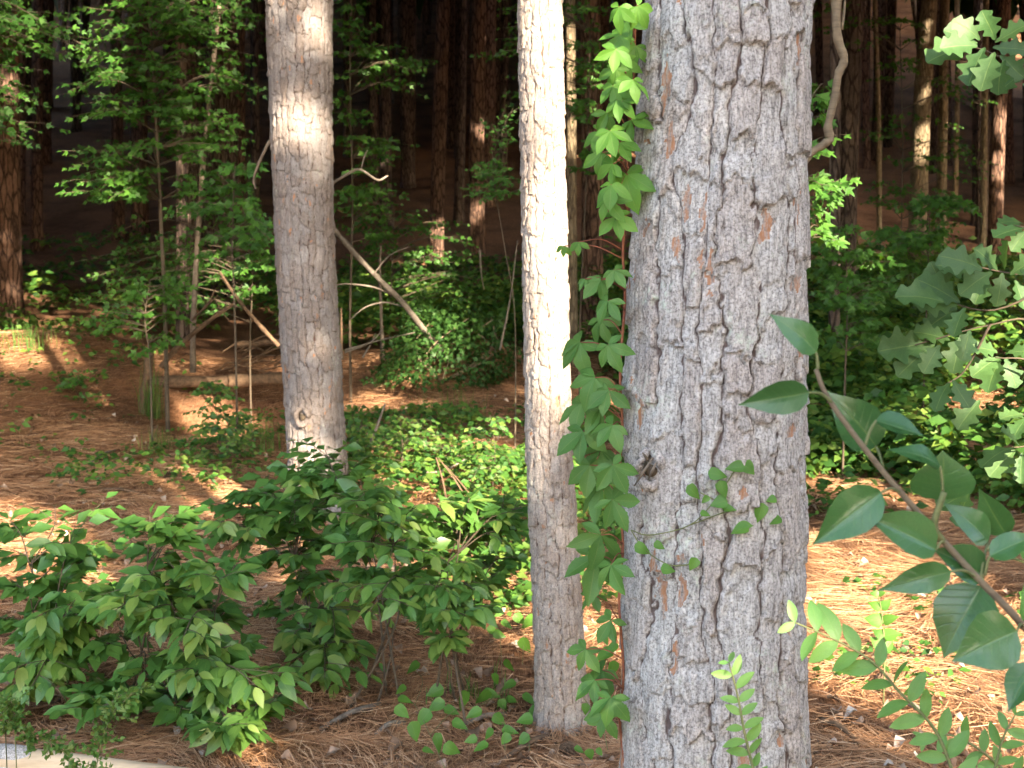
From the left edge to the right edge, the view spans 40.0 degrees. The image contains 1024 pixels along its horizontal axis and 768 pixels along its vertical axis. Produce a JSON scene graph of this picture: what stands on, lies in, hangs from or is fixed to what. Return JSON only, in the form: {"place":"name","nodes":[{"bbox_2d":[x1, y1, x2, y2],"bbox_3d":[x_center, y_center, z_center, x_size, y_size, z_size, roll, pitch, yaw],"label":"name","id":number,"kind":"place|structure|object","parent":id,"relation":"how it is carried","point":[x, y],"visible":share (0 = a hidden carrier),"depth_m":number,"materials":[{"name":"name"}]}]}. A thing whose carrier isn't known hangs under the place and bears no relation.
{"place":"outdoors","nodes":[
{"label":"outdoors","id":0,"kind":"place"},
{"bbox_2d":[0,0,1023,767],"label":"ground","id":1,"kind":"structure","parent":0,"point":[66,218],"depth_m":18.64,"materials":[{"name":"brown soil"}]},
{"bbox_2d":[0,3,25,317],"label":"pine tree","id":2,"kind":"object","parent":1,"relation":"on","point":[11,286],"visible":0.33,"depth_m":19.93,"materials":[{"name":"brown plant"}]},
{"bbox_2d":[0,686,33,767],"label":"fine leaved sprig","id":3,"kind":"object","parent":1,"relation":"on","point":[8,705],"visible":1,"depth_m":3.29,"materials":[{"name":"green plant"}]},
{"bbox_2d":[20,0,26,225],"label":"pine tree","id":4,"kind":"object","parent":1,"relation":"on","point":[23,155],"visible":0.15,"depth_m":32.29,"materials":[{"name":"brown plant"}]},
{"bbox_2d":[29,0,44,251],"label":"pine tree","id":5,"kind":"object","parent":1,"relation":"on","point":[36,230],"visible":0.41,"depth_m":29.56,"materials":[{"name":"brown plant"}]},
{"bbox_2d":[0,0,88,148],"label":"maple sapling","id":6,"kind":"object","parent":1,"relation":"on","point":[29,20],"visible":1,"depth_m":8.84,"materials":[{"name":"green plant"}]},
{"bbox_2d":[43,0,52,164],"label":"pine tree","id":7,"kind":"object","parent":1,"relation":"on","point":[47,148],"visible":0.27,"depth_m":40.52,"materials":[{"name":"brown plant"}]},
{"bbox_2d":[0,491,130,712],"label":"leafy shrub","id":8,"kind":"object","parent":1,"relation":"on","point":[49,638],"visible":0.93,"depth_m":4.62,"materials":[{"name":"green plant"}]},
{"bbox_2d":[69,0,82,131],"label":"pine tree","id":9,"kind":"object","parent":1,"relation":"on","point":[75,123],"visible":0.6,"depth_m":44.13,"materials":[{"name":"wood"}]},
{"bbox_2d":[54,369,105,402],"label":"seedling","id":10,"kind":"object","parent":1,"relation":"on","point":[72,380],"visible":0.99,"depth_m":12.15,"materials":[{"name":"green plant"}]},
{"bbox_2d":[0,743,186,767],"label":"curb","id":11,"kind":"object","parent":1,"relation":"on","point":[36,759],"visible":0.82,"depth_m":4.05,"materials":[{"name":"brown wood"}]},
{"bbox_2d":[110,0,125,240],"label":"pine tree","id":12,"kind":"object","parent":1,"relation":"on","point":[118,213],"visible":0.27,"depth_m":30.49,"materials":[{"name":"brown plant"}]},
{"bbox_2d":[43,502,224,733],"bbox_3d":[-1.186,0.747,4.600,0.572,0.770,0.879,0,6,0],"label":"leafy shrub","id":13,"kind":"object","parent":1,"relation":"on","point":[149,597],"visible":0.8,"depth_m":4.46,"materials":[{"name":"green plant"}]},
{"bbox_2d":[68,273,199,446],"bbox_3d":[-2.790,-0.191,10.700,1.068,1.310,0.984,-5,8,-37],"label":"maple sapling","id":14,"kind":"object","parent":1,"relation":"on","point":[165,298],"visible":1,"depth_m":10.51,"materials":[{"name":"green plant"}]},
{"bbox_2d":[129,0,150,240],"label":"pine tree","id":15,"kind":"object","parent":1,"relation":"on","point":[140,132],"visible":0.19,"depth_m":30.59,"materials":[{"name":"brown plant"}]},
{"bbox_2d":[138,353,153,414],"bbox_3d":[-3.246,0.022,12.470,0.155,0.622,0.111,0,6,0],"label":"broken stump","id":16,"kind":"object","parent":1,"relation":"on","point":[146,374],"visible":0.67,"depth_m":12.43,"materials":[{"name":"brown wood"}]},
{"bbox_2d":[130,359,169,420],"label":"grass tuft","id":17,"kind":"object","parent":1,"relation":"on","point":[157,411],"visible":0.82,"depth_m":12.41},
{"bbox_2d":[54,0,267,434],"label":"maple sapling","id":18,"kind":"object","parent":1,"relation":"on","point":[133,183],"visible":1,"depth_m":11.21,"materials":[{"name":"green plant"}]},
{"bbox_2d":[70,212,274,422],"bbox_3d":[-2.925,-0.365,12.404,1.825,2.302,1.461,-2,6,-17],"label":"maple sapling","id":19,"kind":"object","parent":1,"relation":"on","point":[218,264],"visible":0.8,"depth_m":12.33,"materials":[{"name":"green plant"}]},
{"bbox_2d":[175,0,189,337],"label":"pine tree","id":20,"kind":"object","parent":1,"relation":"on","point":[180,325],"visible":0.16,"depth_m":16.82,"materials":[{"name":"brown plant"}]},
{"bbox_2d":[175,0,202,300],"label":"pine tree","id":21,"kind":"object","parent":1,"relation":"on","point":[193,168],"visible":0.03,"depth_m":22.09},
{"bbox_2d":[159,288,235,368],"bbox_3d":[-2.591,-0.455,11.559,0.679,0.682,0.087,1,6,12],"label":"broken stick","id":22,"kind":"object","parent":1,"relation":"on","point":[186,339],"visible":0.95,"depth_m":11.52,"materials":[{"name":"brown wood"}]},
{"bbox_2d":[190,5,220,372],"bbox_3d":[-2.561,-1.893,11.864,0.407,3.611,0.054,0,6,0],"label":"bare pole","id":23,"kind":"object","parent":1,"relation":"on","point":[194,297],"visible":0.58,"depth_m":11.94,"materials":[{"name":"wood"}]},
{"bbox_2d":[201,0,212,246],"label":"pine tree","id":24,"kind":"object","parent":1,"relation":"on","point":[209,158],"visible":0.11,"depth_m":29.99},
{"bbox_2d":[145,158,274,455],"bbox_3d":[-2.006,-0.531,9.892,0.881,2.161,1.768,-3,7,-23],"label":"maple sapling","id":25,"kind":"object","parent":1,"relation":"on","point":[233,188],"visible":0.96,"depth_m":9.95,"materials":[{"name":"green plant"}]},
{"bbox_2d":[166,380,261,462],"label":"seedling","id":26,"kind":"object","parent":1,"relation":"on","point":[211,428],"visible":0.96,"depth_m":9.72,"materials":[{"name":"green plant"}]},
{"bbox_2d":[152,372,282,388],"bbox_3d":[-2.765,-0.045,13.266,1.920,0.200,0.148,0,6,0],"label":"fallen log","id":27,"kind":"object","parent":1,"relation":"on","point":[184,381],"visible":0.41,"depth_m":13.22,"materials":[{"name":"brown wood"}]},
{"bbox_2d":[130,547,312,757],"bbox_3d":[-0.942,0.823,4.433,0.506,0.661,0.905,-2,6,-21],"label":"leafy shrub","id":28,"kind":"object","parent":1,"relation":"on","point":[210,670],"visible":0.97,"depth_m":4.25,"materials":[{"name":"green plant"}]},
{"bbox_2d":[210,0,240,296],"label":"pine tree","id":29,"kind":"object","parent":1,"relation":"on","point":[220,100],"visible":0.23,"depth_m":22.75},
{"bbox_2d":[236,0,247,237],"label":"pine tree","id":30,"kind":"object","parent":1,"relation":"on","point":[241,106],"visible":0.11,"depth_m":30.15,"materials":[{"name":"brown plant"}]},
{"bbox_2d":[250,0,259,249],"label":"pine tree","id":31,"kind":"object","parent":1,"relation":"on","point":[254,108],"visible":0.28,"depth_m":29.48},
{"bbox_2d":[258,0,267,68],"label":"pine tree","id":32,"kind":"object","parent":1,"relation":"on","point":[261,43],"visible":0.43,"depth_m":53.22,"materials":[{"name":"brown plant"}]},
{"bbox_2d":[194,458,395,699],"bbox_3d":[-0.851,0.686,5.306,0.676,0.783,1.232,-2,6,-16],"label":"leafy shrub","id":33,"kind":"object","parent":1,"relation":"on","point":[338,646],"visible":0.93,"depth_m":5.22,"materials":[{"name":"green plant"}]},
{"bbox_2d":[264,0,348,517],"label":"pine tree","id":34,"kind":"object","parent":1,"relation":"on","point":[299,46],"visible":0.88,"depth_m":7.82,"materials":[{"name":"grey plant"}]},
{"bbox_2d":[342,0,350,157],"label":"pine tree","id":35,"kind":"object","parent":1,"relation":"on","point":[345,66],"visible":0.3,"depth_m":41.21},
{"bbox_2d":[276,437,466,710],"bbox_3d":[-0.447,0.673,4.937,0.602,0.864,1.167,-2,6,-18],"label":"leafy shrub","id":36,"kind":"object","parent":1,"relation":"on","point":[359,539],"visible":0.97,"depth_m":4.72,"materials":[{"name":"green plant"}]},
{"bbox_2d":[366,0,378,201],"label":"pine tree","id":37,"kind":"object","parent":1,"relation":"on","point":[372,94],"visible":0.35,"depth_m":35.35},
{"bbox_2d":[332,0,437,401],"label":"maple sapling","id":38,"kind":"object","parent":1,"relation":"on","point":[361,194],"visible":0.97,"depth_m":12.87,"materials":[{"name":"green plant"}]},
{"bbox_2d":[378,0,393,227],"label":"pine tree","id":39,"kind":"object","parent":1,"relation":"on","point":[385,121],"visible":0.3,"depth_m":31.80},
{"bbox_2d":[345,404,464,475],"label":"seedling","id":40,"kind":"object","parent":1,"relation":"on","point":[366,429],"visible":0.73,"depth_m":9.36,"materials":[{"name":"green plant"}]},
{"bbox_2d":[398,0,412,188],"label":"pine tree","id":41,"kind":"object","parent":1,"relation":"on","point":[406,179],"visible":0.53,"depth_m":37.33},
{"bbox_2d":[363,415,454,481],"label":"seedling","id":42,"kind":"object","parent":1,"relation":"on","point":[416,442],"visible":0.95,"depth_m":9.00,"materials":[{"name":"green plant"}]},
{"bbox_2d":[408,0,415,187],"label":"pine tree","id":43,"kind":"object","parent":1,"relation":"on","point":[412,29],"visible":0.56,"depth_m":37.31,"materials":[{"name":"wood"}]},
{"bbox_2d":[334,201,511,347],"bbox_3d":[-1.096,-1.274,16.155,2.220,1.742,2.105,0,6,0],"label":"maple sapling","id":44,"kind":"object","parent":1,"relation":"on","point":[397,266],"visible":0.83,"depth_m":15.93,"materials":[{"name":"green plant"}]},
{"bbox_2d":[420,0,427,82],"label":"pine tree","id":45,"kind":"object","parent":1,"relation":"on","point":[424,36],"visible":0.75,"depth_m":50.90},
{"bbox_2d":[427,0,449,272],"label":"pine tree","id":46,"kind":"object","parent":1,"relation":"on","point":[438,151],"visible":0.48,"depth_m":27.12,"materials":[{"name":"brown plant"}]},
{"bbox_2d":[358,294,523,392],"bbox_3d":[-0.604,-0.389,12.962,1.372,0.881,1.284,-5,8,-39],"label":"ivy mound","id":47,"kind":"object","parent":1,"relation":"on","point":[451,327],"visible":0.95,"depth_m":12.81,"materials":[{"name":"green plant"}]},
{"bbox_2d":[335,228,443,352],"bbox_3d":[-1.037,-0.828,12.483,0.294,1.258,1.610,5,8,37],"label":"dead branch","id":48,"kind":"object","parent":47,"relation":"on","point":[390,290],"visible":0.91,"depth_m":12.28,"materials":[{"name":"brown wood"}]},
{"bbox_2d":[274,400,623,617],"bbox_3d":[-0.171,0.539,8.930,3.293,0.382,6.416,0,6,0],"label":"ground cover","id":49,"kind":"object","parent":1,"relation":"on","point":[472,417],"visible":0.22,"depth_m":8.85,"materials":[{"name":"green plant"}]},
{"bbox_2d":[446,0,454,149],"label":"pine tree","id":50,"kind":"object","parent":1,"relation":"on","point":[450,105],"visible":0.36,"depth_m":42.11,"materials":[{"name":"wood"}]},
{"bbox_2d":[454,0,458,158],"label":"pine tree","id":51,"kind":"object","parent":1,"relation":"on","point":[456,25],"visible":0.18,"depth_m":40.94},
{"bbox_2d":[453,0,466,223],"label":"pine tree","id":52,"kind":"object","parent":1,"relation":"on","point":[459,198],"visible":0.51,"depth_m":32.45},
{"bbox_2d":[391,485,529,734],"bbox_3d":[-0.160,0.732,4.779,0.584,0.794,0.518,-6,8,-42],"label":"leafy shrub","id":53,"kind":"object","parent":1,"relation":"on","point":[454,597],"visible":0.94,"depth_m":4.71,"materials":[{"name":"green plant"}]},
{"bbox_2d":[468,0,487,275],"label":"pine tree","id":54,"kind":"object","parent":1,"relation":"on","point":[477,233],"visible":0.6,"depth_m":26.51,"materials":[{"name":"brown plant"}]},
{"bbox_2d":[446,416,524,493],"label":"seedling","id":55,"kind":"object","parent":1,"relation":"on","point":[483,460],"visible":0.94,"depth_m":8.58,"materials":[{"name":"green plant"}]},
{"bbox_2d":[484,0,496,207],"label":"pine tree","id":56,"kind":"object","parent":1,"relation":"on","point":[490,95],"visible":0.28,"depth_m":34.47,"materials":[{"name":"brown plant"}]},
{"bbox_2d":[461,105,520,476],"bbox_3d":[-0.098,-0.624,9.443,0.494,2.541,0.901,0,6,0],"label":"maple sapling","id":57,"kind":"object","parent":1,"relation":"on","point":[491,171],"visible":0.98,"depth_m":9.28,"materials":[{"name":"green plant"}]},
{"bbox_2d":[495,0,500,167],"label":"pine tree","id":58,"kind":"object","parent":1,"relation":"on","point":[498,32],"visible":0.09,"depth_m":39.89,"materials":[{"name":"wood"}]},
{"bbox_2d":[498,0,507,174],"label":"pine tree","id":59,"kind":"object","parent":1,"relation":"on","point":[504,69],"visible":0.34,"depth_m":39.26,"materials":[{"name":"wood"}]},
{"bbox_2d":[0,373,1019,767],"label":"leaf litter","id":60,"kind":"object","parent":1,"relation":"on","point":[396,741],"visible":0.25,"depth_m":4.82,"materials":[{"name":"plant"}]},
{"bbox_2d":[0,223,1021,350],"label":"ground cover","id":61,"kind":"object","parent":1,"relation":"on","point":[500,307],"visible":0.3,"depth_m":19.48,"materials":[{"name":"green plant"}]},
{"bbox_2d":[0,323,1022,703],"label":"ground cover","id":62,"kind":"object","parent":1,"relation":"on","point":[74,467],"visible":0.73,"depth_m":9.22,"materials":[{"name":"green plant"}]},
{"bbox_2d":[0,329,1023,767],"bbox_3d":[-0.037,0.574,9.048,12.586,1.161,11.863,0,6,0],"label":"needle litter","id":63,"kind":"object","parent":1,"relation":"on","point":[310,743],"visible":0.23,"depth_m":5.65,"materials":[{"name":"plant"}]},
{"bbox_2d":[0,710,90,767],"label":"fine leaved sprig","id":64,"kind":"object","parent":63,"relation":"on","point":[28,735],"visible":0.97,"depth_m":3.30,"materials":[{"name":"green plant"}]},
{"bbox_2d":[76,681,158,767],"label":"fine leaved sprig","id":65,"kind":"object","parent":63,"relation":"on","point":[109,713],"visible":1,"depth_m":3.30,"materials":[{"name":"green plant"}]},
{"bbox_2d":[394,660,519,767],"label":"briar vine","id":66,"kind":"object","parent":63,"relation":"on","point":[425,715],"visible":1,"depth_m":4.58,"materials":[{"name":"green plant"}]},
{"bbox_2d":[482,558,533,748],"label":"briar vine","id":67,"kind":"object","parent":63,"relation":"on","point":[523,643],"visible":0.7,"depth_m":4.88,"materials":[{"name":"green plant"}]},
{"bbox_2d":[574,636,618,759],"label":"briar vine","id":68,"kind":"object","parent":63,"relation":"on","point":[613,665],"visible":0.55,"depth_m":3.39,"materials":[{"name":"green plant"}]},
{"bbox_2d":[864,590,900,706],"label":"sprig","id":69,"kind":"object","parent":63,"relation":"on","point":[878,620],"visible":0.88,"depth_m":4.71,"materials":[{"name":"green plant"}]},
{"bbox_2d":[469,0,622,394],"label":"maple sapling","id":70,"kind":"object","parent":1,"relation":"on","point":[589,45],"visible":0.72,"depth_m":11.79,"materials":[{"name":"green plant"}]},
{"bbox_2d":[517,0,591,736],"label":"pine tree","id":71,"kind":"object","parent":1,"relation":"on","point":[557,620],"visible":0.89,"depth_m":4.51,"materials":[{"name":"beige plant"}]},
{"bbox_2d":[566,0,577,365],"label":"hardwood tree","id":72,"kind":"object","parent":1,"relation":"on","point":[571,144],"visible":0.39,"depth_m":13.83,"materials":[{"name":"beige plant"}]},
{"bbox_2d":[580,0,605,336],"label":"pine tree","id":73,"kind":"object","parent":1,"relation":"on","point":[593,256],"visible":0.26,"depth_m":17.24,"materials":[{"name":"brown plant"}]},
{"bbox_2d":[600,0,608,132],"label":"pine tree","id":74,"kind":"object","parent":1,"relation":"on","point":[604,20],"visible":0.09,"depth_m":43.59,"materials":[{"name":"brown plant"}]},
{"bbox_2d":[618,0,814,767],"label":"pine tree","id":75,"kind":"object","parent":1,"relation":"on","point":[719,256],"visible":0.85,"depth_m":2.48,"materials":[{"name":"grey plant"}]},
{"bbox_2d":[556,0,655,766],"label":"creeper vine","id":76,"kind":"object","parent":75,"relation":"attached to","point":[592,400],"visible":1,"depth_m":2.54,"materials":[{"name":"green plant"}]},
{"bbox_2d":[631,459,781,573],"bbox_3d":[0.342,0.232,2.481,0.267,0.205,0.067,1,6,8],"label":"briar vine","id":77,"kind":"object","parent":75,"relation":"attached to","point":[721,501],"visible":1,"depth_m":2.46,"materials":[{"name":"green plant"}]},
{"bbox_2d":[807,0,847,163],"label":"woody vine","id":78,"kind":"object","parent":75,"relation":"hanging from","point":[841,49],"visible":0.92,"depth_m":4.32,"materials":[{"name":"brown plant"}]},
{"bbox_2d":[711,652,767,767],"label":"privet sprig","id":79,"kind":"object","parent":1,"relation":"on","point":[754,725],"visible":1,"depth_m":2.11,"materials":[{"name":"green plant"}]},
{"bbox_2d":[577,237,1023,516],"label":"ground cover","id":80,"kind":"object","parent":1,"relation":"on","point":[875,379],"visible":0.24,"depth_m":11.03,"materials":[{"name":"green plant"}]},
{"bbox_2d":[814,0,825,112],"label":"pine tree","id":81,"kind":"object","parent":1,"relation":"on","point":[819,53],"visible":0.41,"depth_m":46.44,"materials":[{"name":"brown plant"}]},
{"bbox_2d":[827,2,841,393],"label":"pine tree","id":82,"kind":"object","parent":1,"relation":"on","point":[835,174],"visible":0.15,"depth_m":12.81,"materials":[{"name":"brown plant"}]},
{"bbox_2d":[808,79,861,249],"bbox_3d":[1.413,-0.249,6.468,0.363,2.316,0.888,1,6,8],"label":"maple sapling","id":83,"kind":"object","parent":1,"relation":"on","point":[818,184],"visible":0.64,"depth_m":6.36,"materials":[{"name":"green plant"}]},
{"bbox_2d":[840,0,863,291],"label":"pine tree","id":84,"kind":"object","parent":1,"relation":"on","point":[850,93],"visible":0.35,"depth_m":18.61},
{"bbox_2d":[806,223,908,480],"bbox_3d":[2.165,-0.213,9.121,0.698,1.670,1.286,4,7,32],"label":"maple sapling","id":85,"kind":"object","parent":1,"relation":"on","point":[840,279],"visible":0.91,"depth_m":8.93,"materials":[{"name":"green plant"}]},
{"bbox_2d":[862,0,871,169],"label":"pine tree","id":86,"kind":"object","parent":1,"relation":"on","point":[866,158],"visible":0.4,"depth_m":40.03,"materials":[{"name":"brown plant"}]},
{"bbox_2d":[873,0,881,259],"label":"hardwood tree","id":87,"kind":"object","parent":1,"relation":"on","point":[878,135],"visible":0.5,"depth_m":25.61,"materials":[{"name":"beige plant"}]},
{"bbox_2d":[777,600,978,767],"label":"privet sprig","id":88,"kind":"object","parent":1,"relation":"on","point":[827,619],"visible":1,"depth_m":1.96,"materials":[{"name":"green plant"}]},
{"bbox_2d":[871,0,886,160],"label":"pine tree","id":89,"kind":"object","parent":1,"relation":"on","point":[882,7],"visible":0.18,"depth_m":40.84,"materials":[{"name":"wood"}]},
{"bbox_2d":[739,314,1023,711],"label":"sapling","id":90,"kind":"object","parent":1,"relation":"on","point":[974,626],"visible":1,"depth_m":1.40,"materials":[{"name":"green plant"}]},
{"bbox_2d":[883,0,896,147],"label":"pine tree","id":91,"kind":"object","parent":1,"relation":"on","point":[889,72],"visible":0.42,"depth_m":42.33,"materials":[{"name":"wood"}]},
{"bbox_2d":[813,1,997,281],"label":"maple sapling","id":92,"kind":"object","parent":1,"relation":"on","point":[902,189],"visible":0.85,"depth_m":17.75,"materials":[{"name":"green plant"}]},
{"bbox_2d":[906,0,937,315],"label":"hardwood tree","id":93,"kind":"object","parent":1,"relation":"on","point":[921,126],"visible":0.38,"depth_m":19.62,"materials":[{"name":"beige plant"}]},
{"bbox_2d":[865,191,982,416],"bbox_3d":[3.050,-0.480,10.579,0.828,1.900,1.233,2,6,15],"label":"maple sapling","id":94,"kind":"object","parent":1,"relation":"on","point":[919,243],"visible":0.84,"depth_m":10.25,"materials":[{"name":"green plant"}]},
{"bbox_2d":[928,0,939,173],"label":"pine tree","id":95,"kind":"object","parent":1,"relation":"on","point":[933,125],"visible":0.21,"depth_m":39.62,"materials":[{"name":"wood"}]},
{"bbox_2d":[936,0,948,256],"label":"hardwood tree","id":96,"kind":"object","parent":1,"relation":"on","point":[943,101],"visible":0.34,"depth_m":23.60,"materials":[{"name":"beige plant"}]},
{"bbox_2d":[878,10,1023,526],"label":"oak sapling","id":97,"kind":"object","parent":1,"relation":"on","point":[930,289],"visible":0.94,"depth_m":3.16,"materials":[{"name":"green plant"}]},
{"bbox_2d":[952,0,959,214],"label":"hardwood tree","id":98,"kind":"object","parent":1,"relation":"on","point":[957,122],"visible":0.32,"depth_m":33.49,"materials":[{"name":"beige plant"}]},
{"bbox_2d":[911,0,1020,20],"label":"pine tree","id":99,"kind":"object","parent":1,"relation":"on","point":[966,7],"visible":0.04,"depth_m":45.96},
{"bbox_2d":[913,716,1023,767],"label":"privet sprig","id":100,"kind":"object","parent":1,"relation":"on","point":[984,740],"visible":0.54,"depth_m":2.17,"materials":[{"name":"green plant"}]},
{"bbox_2d":[970,0,988,225],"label":"pine tree","id":101,"kind":"object","parent":1,"relation":"on","point":[972,220],"visible":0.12,"depth_m":32.27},
{"bbox_2d":[975,0,986,243],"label":"pine tree","id":102,"kind":"object","parent":1,"relation":"on","point":[978,6],"visible":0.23,"depth_m":30.18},
{"bbox_2d":[978,0,988,308],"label":"hardwood tree","id":103,"kind":"object","parent":1,"relation":"on","point":[983,174],"visible":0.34,"depth_m":20.73,"materials":[{"name":"beige plant"}]},
{"bbox_2d":[987,0,1010,297],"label":"hardwood tree","id":104,"kind":"object","parent":1,"relation":"on","point":[997,156],"visible":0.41,"depth_m":21.66,"materials":[{"name":"brown wood"}]},
{"bbox_2d":[977,707,1023,767],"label":"privet sprig","id":105,"kind":"object","parent":1,"relation":"on","point":[996,739],"visible":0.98,"depth_m":2.06,"materials":[{"name":"green plant"}]},
{"bbox_2d":[1004,18,1015,184],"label":"pine tree","id":106,"kind":"object","parent":1,"relation":"on","point":[1009,178],"visible":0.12,"depth_m":37.91,"materials":[{"name":"brown plant"}]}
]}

